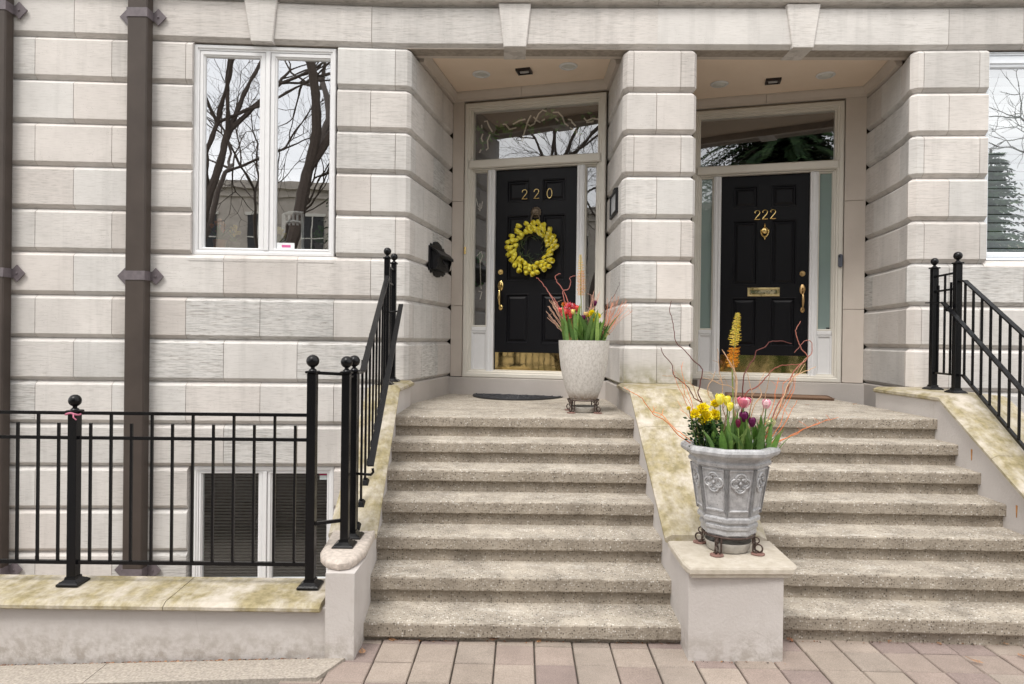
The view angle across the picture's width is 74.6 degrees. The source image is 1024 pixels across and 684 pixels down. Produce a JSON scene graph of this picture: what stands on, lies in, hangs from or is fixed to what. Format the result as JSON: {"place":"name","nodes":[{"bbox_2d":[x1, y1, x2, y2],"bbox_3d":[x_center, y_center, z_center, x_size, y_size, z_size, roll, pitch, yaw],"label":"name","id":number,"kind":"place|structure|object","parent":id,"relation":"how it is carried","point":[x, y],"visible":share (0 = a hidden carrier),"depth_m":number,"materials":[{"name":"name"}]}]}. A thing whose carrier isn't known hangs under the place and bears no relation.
{"place":"outdoors","nodes":[
{"label":"outdoors","id":0,"kind":"place"},
{"bbox_2d":[204,499,326,576],"bbox_3d":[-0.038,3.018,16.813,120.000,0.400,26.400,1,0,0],"label":"window blinds","id":1,"kind":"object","parent":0,"point":[257,539],"depth_m":9.58,"materials":[{"name":"black plastic"}]},
{"bbox_2d":[0,574,324,664],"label":"retaining wall","id":2,"kind":"structure","parent":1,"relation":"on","point":[94,619],"depth_m":3.97,"materials":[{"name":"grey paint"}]},
{"bbox_2d":[0,355,323,589],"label":"area railing","id":3,"kind":"object","parent":2,"relation":"on","point":[73,561],"visible":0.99,"depth_m":4.18,"materials":[{"name":"black metal"}]},
{"bbox_2d":[65,412,80,419],"bbox_3d":[-2.721,0.456,4.179,0.108,0.049,0.119,1,0,0],"label":"ribbon","id":4,"kind":"object","parent":3,"relation":"attached to","point":[73,414],"visible":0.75,"depth_m":4.14,"materials":[{"name":"pink fabric"}]},
{"bbox_2d":[0,658,344,683],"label":"pavement strip","id":5,"kind":"object","parent":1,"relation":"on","point":[274,671],"visible":1,"depth_m":3.81,"materials":[{"name":"concrete"}]},
{"bbox_2d":[9,0,696,577],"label":"townhouse","id":6,"kind":"structure","parent":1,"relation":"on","point":[311,160],"depth_m":6.90,"materials":[{"name":"stone"}]},
{"bbox_2d":[0,0,27,574],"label":"drainpipe","id":7,"kind":"object","parent":6,"relation":"attached to","point":[9,10],"visible":0.93,"depth_m":6.66,"materials":[{"name":"brown metal"}]},
{"bbox_2d":[115,0,165,575],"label":"drainpipe","id":8,"kind":"object","parent":6,"relation":"attached to","point":[135,275],"visible":0.97,"depth_m":6.69,"materials":[{"name":"brown metal"}]},
{"bbox_2d":[189,44,337,263],"bbox_3d":[-2.550,-1.926,6.936,1.463,2.227,0.140,1,0,-3],"label":"window","id":9,"kind":"structure","parent":6,"relation":"in","point":[265,139],"depth_m":6.95,"materials":[{"name":"white paint"}]},
{"bbox_2d":[192,466,334,577],"bbox_3d":[-2.571,1.916,6.995,1.434,1.265,0.128,1,0,-3],"label":"window","id":10,"kind":"structure","parent":6,"relation":"in","point":[265,489],"depth_m":7.02,"materials":[{"name":"white paint"}]},
{"bbox_2d":[428,242,453,276],"bbox_3d":[-0.824,-0.967,7.876,0.129,0.420,0.611,1,0,11],"label":"mailbox","id":11,"kind":"object","parent":6,"relation":"attached to","point":[440,260],"visible":1,"depth_m":7.74,"materials":[{"name":"black metal"}]},
{"bbox_2d":[475,198,485,298],"bbox_3d":[-0.407,-1.186,8.552,0.169,1.292,0.012,1,0,15],"label":"hanging ornament","id":12,"kind":"object","parent":6,"relation":"hanging from","point":[479,256],"visible":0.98,"depth_m":8.55,"materials":[{"name":"beige"}]},
{"bbox_2d":[494,166,576,370],"bbox_3d":[0.281,-0.872,8.276,1.028,2.536,0.128,1,0,15],"label":"door","id":13,"kind":"structure","parent":6,"relation":"in","point":[525,338],"depth_m":8.30,"materials":[{"name":"black paint"}]},
{"bbox_2d":[504,219,558,276],"bbox_3d":[0.243,-1.144,8.216,0.678,0.701,0.141,1,0,15],"label":"wreath","id":14,"kind":"object","parent":13,"relation":"hanging from","point":[548,237],"visible":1,"depth_m":8.19,"materials":[{"name":"yellow plant"}]},
{"bbox_2d":[475,108,597,152],"bbox_3d":[0.274,-2.636,8.319,1.616,0.512,0.020,1,0,15],"label":"ribbon garland","id":15,"kind":"object","parent":6,"relation":"attached to","point":[514,124],"visible":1,"depth_m":8.34,"materials":[{"name":"beige"}]},
{"bbox_2d":[609,187,617,219],"bbox_3d":[1.120,-1.536,7.403,0.027,0.300,0.468,1,0,0],"label":"wall plaque","id":16,"kind":"object","parent":6,"relation":"attached to","point":[613,209],"depth_m":7.36,"materials":[{"name":"black metal"}]},
{"bbox_2d":[657,0,1023,412],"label":"townhouse","id":17,"kind":"structure","parent":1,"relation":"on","point":[878,145],"depth_m":7.54,"materials":[{"name":"stone"}]},
{"bbox_2d":[719,173,809,373],"bbox_3d":[3.172,-0.837,8.463,1.042,2.536,0.128,1,0,15],"label":"door","id":18,"kind":"structure","parent":17,"relation":"in","point":[765,218],"depth_m":8.47,"materials":[{"name":"black paint"}]},
{"bbox_2d":[838,254,842,266],"bbox_3d":[3.986,-0.987,8.158,0.052,0.162,0.029,1,0,15],"label":"doorbell","id":19,"kind":"object","parent":17,"relation":"attached to","point":[840,260],"visible":1,"depth_m":8.15,"materials":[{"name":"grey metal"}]},
{"bbox_2d":[982,52,1023,267],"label":"window","id":20,"kind":"structure","parent":17,"relation":"in","point":[1001,64],"depth_m":6.93,"materials":[{"name":"clear glass"}]},
{"bbox_2d":[278,638,1023,683],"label":"paving","id":21,"kind":"structure","parent":0,"point":[829,662],"depth_m":3.93,"materials":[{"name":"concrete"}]},
{"bbox_2d":[363,394,680,644],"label":"stone steps","id":22,"kind":"structure","parent":21,"relation":"on","point":[512,520],"depth_m":4.95,"materials":[{"name":"stone"}]},
{"bbox_2d":[473,393,562,400],"bbox_3d":[0.002,0.652,7.995,1.131,0.022,0.721,1,0,15],"label":"door mat","id":23,"kind":"object","parent":22,"relation":"on","point":[515,397],"depth_m":7.91,"materials":[{"name":"black rubber"}]},
{"bbox_2d":[569,405,595,412],"bbox_3d":[0.690,0.648,6.523,0.282,0.055,0.282,1,0,0],"label":"saucer","id":24,"kind":"object","parent":22,"relation":"on","point":[584,408],"visible":0.85,"depth_m":6.41,"materials":[{"name":"ceramic"}]},
{"bbox_2d":[565,398,601,413],"bbox_3d":[0.690,0.614,6.523,0.338,0.126,0.336,1,0,0],"label":"plant stand","id":25,"kind":"object","parent":22,"relation":"on","point":[570,401],"visible":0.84,"depth_m":6.40,"materials":[{"name":"metal"}]},
{"bbox_2d":[559,340,609,399],"bbox_3d":[0.695,0.268,6.521,0.492,0.567,0.492,1,0,0],"label":"planter","id":26,"kind":"object","parent":25,"relation":"on","point":[583,363],"visible":0.99,"depth_m":6.34,"materials":[{"name":"white ceramic"}]},
{"bbox_2d":[555,273,572,327],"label":"willow stem","id":27,"kind":"object","parent":26,"relation":"in","point":[562,289],"visible":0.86,"depth_m":6.51,"materials":[{"name":"red plant"}]},
{"bbox_2d":[561,309,572,320],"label":"tulip","id":28,"kind":"object","parent":26,"relation":"in","point":[568,312],"visible":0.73,"depth_m":6.42,"materials":[{"name":"red plant"}]},
{"bbox_2d":[564,302,572,320],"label":"tulip","id":29,"kind":"object","parent":26,"relation":"in","point":[567,306],"visible":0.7,"depth_m":6.50,"materials":[{"name":"red plant"}]},
{"bbox_2d":[569,303,577,314],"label":"tulip","id":30,"kind":"object","parent":26,"relation":"in","point":[572,306],"visible":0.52,"depth_m":6.48,"materials":[{"name":"red plant"}]},
{"bbox_2d":[568,309,587,339],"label":"tulip","id":31,"kind":"object","parent":26,"relation":"in","point":[572,311],"visible":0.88,"depth_m":6.37,"materials":[{"name":"yellow plant"}]},
{"bbox_2d":[573,315,585,339],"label":"tulip","id":32,"kind":"object","parent":26,"relation":"in","point":[581,337],"visible":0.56,"depth_m":6.36,"materials":[{"name":"green plant"}]},
{"bbox_2d":[576,254,585,314],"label":"foxtail lily","id":33,"kind":"object","parent":26,"relation":"in","point":[580,282],"visible":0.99,"depth_m":6.53,"materials":[{"name":"orange plant"}]},
{"bbox_2d":[560,305,618,340],"bbox_3d":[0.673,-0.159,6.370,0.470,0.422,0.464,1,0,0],"label":"tulip foliage","id":34,"kind":"object","parent":26,"relation":"in","point":[577,325],"visible":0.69,"depth_m":6.36,"materials":[{"name":"green plant"}]},
{"bbox_2d":[617,383,796,664],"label":"stair wall","id":35,"kind":"structure","parent":21,"relation":"on","point":[727,607],"depth_m":4.13,"materials":[{"name":"grey paint"}]},
{"bbox_2d":[704,534,751,553],"bbox_3d":[1.383,1.288,4.306,0.296,0.062,0.296,1,0,0],"label":"saucer","id":36,"kind":"object","parent":35,"relation":"on","point":[735,546],"visible":0.73,"depth_m":4.23,"materials":[{"name":"ceramic"}]},
{"bbox_2d":[693,526,764,556],"bbox_3d":[1.384,1.264,4.305,0.352,0.112,0.352,1,0,-7],"label":"plant stand","id":37,"kind":"object","parent":35,"relation":"on","point":[702,532],"visible":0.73,"depth_m":4.18,"materials":[{"name":"metal"}]},
{"bbox_2d":[680,438,780,537],"bbox_3d":[1.388,0.929,4.304,0.572,0.560,0.572,1,0,0],"label":"urn planter","id":38,"kind":"object","parent":37,"relation":"on","point":[729,485],"visible":0.98,"depth_m":4.14,"materials":[{"name":"stone"}]},
{"bbox_2d":[624,387,689,442],"bbox_3d":[0.950,0.482,4.274,0.503,0.392,0.019,1,0,-8],"label":"willow stem","id":39,"kind":"object","parent":38,"relation":"in","point":[659,417],"visible":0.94,"depth_m":4.28,"materials":[{"name":"orange plant"}]},
{"bbox_2d":[653,407,691,441],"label":"willow stem","id":40,"kind":"object","parent":38,"relation":"in","point":[673,427],"visible":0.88,"depth_m":4.35,"materials":[{"name":"orange plant"}]},
{"bbox_2d":[662,369,700,402],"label":"willow stem","id":41,"kind":"object","parent":38,"relation":"in","point":[688,382],"visible":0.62,"depth_m":4.29,"materials":[{"name":"brown plant"}]},
{"bbox_2d":[661,348,702,402],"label":"willow stem","id":42,"kind":"object","parent":38,"relation":"in","point":[680,380],"visible":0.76,"depth_m":4.24,"materials":[{"name":"brown plant"}]},
{"bbox_2d":[669,303,702,401],"bbox_3d":[1.171,0.209,4.282,0.366,0.937,0.022,1,0,-7],"label":"willow stem","id":43,"kind":"object","parent":38,"relation":"in","point":[689,356],"visible":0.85,"depth_m":4.27,"materials":[{"name":"brown plant"}]},
{"bbox_2d":[686,406,696,445],"bbox_3d":[1.133,0.551,4.193,0.108,0.311,0.028,1,0,-22],"label":"ranunculus","id":44,"kind":"object","parent":38,"relation":"in","point":[689,408],"visible":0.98,"depth_m":4.19,"materials":[{"name":"yellow plant"}]},
{"bbox_2d":[690,408,700,444],"bbox_3d":[1.151,0.559,4.196,0.088,0.297,0.059,1,0,0],"label":"ranunculus","id":45,"kind":"object","parent":38,"relation":"in","point":[695,413],"visible":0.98,"depth_m":4.19,"materials":[{"name":"yellow plant"}]},
{"bbox_2d":[697,402,709,445],"bbox_3d":[1.194,0.541,4.202,0.091,0.333,0.061,1,0,0],"label":"ranunculus","id":46,"kind":"object","parent":38,"relation":"in","point":[702,408],"visible":0.98,"depth_m":4.20,"materials":[{"name":"yellow plant"}]},
{"bbox_2d":[682,417,727,451],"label":"bush","id":47,"kind":"object","parent":38,"relation":"in","point":[708,426],"visible":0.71,"depth_m":4.22,"materials":[{"name":"green plant"}]},
{"bbox_2d":[700,413,712,446],"bbox_3d":[1.219,0.569,4.214,0.092,0.276,0.069,1,0,0],"label":"ranunculus","id":48,"kind":"object","parent":38,"relation":"in","point":[707,416],"visible":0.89,"depth_m":4.21,"materials":[{"name":"yellow plant"}]},
{"bbox_2d":[707,371,716,423],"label":"willow stem","id":49,"kind":"object","parent":38,"relation":"in","point":[709,389],"visible":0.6,"depth_m":4.32,"materials":[{"name":"brown plant"}]},
{"bbox_2d":[709,408,719,421],"bbox_3d":[1.282,0.562,4.245,0.075,0.292,0.058,1,0,0],"label":"ranunculus","id":50,"kind":"object","parent":38,"relation":"in","point":[715,413],"visible":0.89,"depth_m":4.24,"materials":[{"name":"yellow plant"}]},
{"bbox_2d":[710,399,718,408],"bbox_3d":[1.290,0.534,4.253,0.065,0.348,0.068,1,0,0],"label":"ranunculus","id":51,"kind":"object","parent":38,"relation":"in","point":[714,404],"visible":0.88,"depth_m":4.26,"materials":[{"name":"yellow plant"}]},
{"bbox_2d":[704,376,735,430],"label":"willow stem","id":52,"kind":"object","parent":38,"relation":"in","point":[733,399],"visible":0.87,"depth_m":4.25,"materials":[{"name":"brown plant"}]},
{"bbox_2d":[716,349,726,419],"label":"willow stem","id":53,"kind":"object","parent":38,"relation":"in","point":[722,388],"visible":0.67,"depth_m":4.27,"materials":[{"name":"brown plant"}]},
{"bbox_2d":[723,395,730,437],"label":"tulip","id":54,"kind":"object","parent":38,"relation":"in","point":[727,398],"visible":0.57,"depth_m":4.22,"materials":[{"name":"yellow plant"}]},
{"bbox_2d":[722,350,735,416],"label":"willow stem","id":55,"kind":"object","parent":38,"relation":"in","point":[734,380],"visible":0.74,"depth_m":4.30,"materials":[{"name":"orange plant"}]},
{"bbox_2d":[723,351,737,417],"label":"willow stem","id":56,"kind":"object","parent":38,"relation":"in","point":[736,379],"visible":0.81,"depth_m":4.29,"materials":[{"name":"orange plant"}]},
{"bbox_2d":[726,313,740,416],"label":"foxtail lily","id":57,"kind":"object","parent":38,"relation":"in","point":[734,350],"visible":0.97,"depth_m":4.33,"materials":[{"name":"orange plant"}]},
{"bbox_2d":[727,402,741,448],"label":"tulip","id":58,"kind":"object","parent":38,"relation":"in","point":[730,406],"visible":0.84,"depth_m":4.16,"materials":[{"name":"yellow plant"}]},
{"bbox_2d":[703,393,773,449],"bbox_3d":[1.409,0.515,4.241,0.470,0.389,0.246,1,0,0],"label":"tulip","id":59,"kind":"object","parent":38,"relation":"in","point":[723,441],"depth_m":4.19,"materials":[{"name":"green plant"}]},
{"bbox_2d":[730,411,748,449],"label":"tulip","id":60,"kind":"object","parent":38,"relation":"in","point":[744,415],"visible":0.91,"depth_m":4.13,"materials":[{"name":"green plant"}]},
{"bbox_2d":[734,419,747,449],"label":"tulip","id":61,"kind":"object","parent":38,"relation":"in","point":[742,439],"visible":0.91,"depth_m":4.13,"materials":[{"name":"green plant"}]},
{"bbox_2d":[734,403,750,449],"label":"tulip","id":62,"kind":"object","parent":38,"relation":"in","point":[737,407],"visible":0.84,"depth_m":4.24,"materials":[{"name":"plant"}]},
{"bbox_2d":[737,396,751,428],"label":"tulip","id":63,"kind":"object","parent":38,"relation":"in","point":[743,402],"visible":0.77,"depth_m":4.20,"materials":[{"name":"pink plant"}]},
{"bbox_2d":[745,417,755,449],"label":"tulip","id":64,"kind":"object","parent":38,"relation":"in","point":[748,436],"visible":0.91,"depth_m":4.14,"materials":[{"name":"green plant"}]},
{"bbox_2d":[746,371,756,413],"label":"willow stem","id":65,"kind":"object","parent":38,"relation":"in","point":[751,395],"visible":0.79,"depth_m":4.26,"materials":[{"name":"brown plant"}]},
{"bbox_2d":[749,371,765,427],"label":"willow stem","id":66,"kind":"object","parent":38,"relation":"in","point":[757,400],"visible":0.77,"depth_m":4.30,"materials":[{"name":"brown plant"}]},
{"bbox_2d":[755,399,770,432],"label":"tulip","id":67,"kind":"object","parent":38,"relation":"in","point":[766,403],"visible":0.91,"depth_m":4.24,"materials":[{"name":"pink plant"}]},
{"bbox_2d":[757,370,769,427],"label":"willow stem","id":68,"kind":"object","parent":38,"relation":"in","point":[765,397],"visible":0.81,"depth_m":4.25,"materials":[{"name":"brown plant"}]},
{"bbox_2d":[737,415,790,449],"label":"tulip foliage","id":69,"kind":"object","parent":38,"relation":"in","point":[760,441],"visible":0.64,"depth_m":4.18,"materials":[{"name":"green plant"}]},
{"bbox_2d":[757,419,775,447],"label":"tulip","id":70,"kind":"object","parent":38,"relation":"in","point":[769,422],"visible":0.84,"depth_m":4.21,"materials":[{"name":"white plant"}]},
{"bbox_2d":[742,340,791,410],"bbox_3d":[1.620,0.335,4.332,0.376,0.693,0.020,1,0,-8],"label":"willow stem","id":71,"kind":"object","parent":38,"relation":"in","point":[751,362],"visible":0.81,"depth_m":4.32,"materials":[{"name":"brown plant"}]},
{"bbox_2d":[741,364,802,410],"bbox_3d":[1.653,0.409,4.313,0.440,0.544,0.013,1,0,-3],"label":"willow stem","id":72,"kind":"object","parent":38,"relation":"in","point":[764,379],"visible":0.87,"depth_m":4.31,"materials":[{"name":"brown plant"}]},
{"bbox_2d":[767,374,793,432],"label":"willow stem","id":73,"kind":"object","parent":38,"relation":"in","point":[784,402],"visible":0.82,"depth_m":4.25,"materials":[{"name":"orange plant"}]},
{"bbox_2d":[772,377,795,436],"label":"willow stem","id":74,"kind":"object","parent":38,"relation":"in","point":[784,410],"visible":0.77,"depth_m":4.35,"materials":[{"name":"orange plant"}]},
{"bbox_2d":[765,321,807,438],"bbox_3d":[1.742,0.281,4.301,0.303,0.833,0.014,1,0,0],"label":"willow stem","id":75,"kind":"object","parent":38,"relation":"in","point":[790,377],"visible":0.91,"depth_m":4.30,"materials":[{"name":"brown plant"}]},
{"bbox_2d":[766,357,806,436],"bbox_3d":[1.733,0.394,4.310,0.349,0.610,0.017,1,0,-4],"label":"willow stem","id":76,"kind":"object","parent":38,"relation":"in","point":[788,390],"visible":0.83,"depth_m":4.31,"materials":[{"name":"orange plant"}]},
{"bbox_2d":[766,364,814,429],"bbox_3d":[1.729,0.418,4.293,0.409,0.563,0.012,1,0,3],"label":"willow stem","id":77,"kind":"object","parent":38,"relation":"in","point":[785,392],"visible":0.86,"depth_m":4.29,"materials":[{"name":"orange plant"}]},
{"bbox_2d":[778,418,827,442],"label":"willow stem","id":78,"kind":"object","parent":38,"relation":"in","point":[804,428],"visible":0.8,"depth_m":4.27,"materials":[{"name":"orange plant"}]},
{"bbox_2d":[712,393,1023,646],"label":"stone steps","id":79,"kind":"structure","parent":21,"relation":"on","point":[881,525],"depth_m":4.83,"materials":[{"name":"stone"}]},
{"bbox_2d":[725,392,834,400],"bbox_3d":[3.131,0.641,7.936,1.170,0.025,0.480,1,0,16],"label":"door mat","id":80,"kind":"object","parent":79,"relation":"on","point":[798,397],"depth_m":7.83,"materials":[{"name":"brown"}]},
{"bbox_2d":[873,387,1023,534],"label":"stair wall","id":81,"kind":"structure","parent":21,"relation":"on","point":[990,449],"depth_m":5.47,"materials":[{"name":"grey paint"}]},
{"bbox_2d":[922,252,1023,449],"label":"stair railing","id":82,"kind":"object","parent":81,"relation":"on","point":[957,323],"visible":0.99,"depth_m":6.00,"materials":[{"name":"black metal"}]},
{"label":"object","id":83,"kind":"structure","parent":0,"visible":0},
{"bbox_2d":[320,380,413,660],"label":"stair wall","id":84,"kind":"structure","parent":83,"relation":"on","point":[347,589],"depth_m":4.21,"materials":[{"name":"grey paint"}]},
{"bbox_2d":[315,247,402,548],"bbox_3d":[-1.075,0.206,5.470,0.357,2.165,2.595,1,0,0],"label":"stair railing","id":85,"kind":"object","parent":84,"relation":"on","point":[350,502],"visible":1,"depth_m":4.79,"materials":[{"name":"black metal"}]}
]}

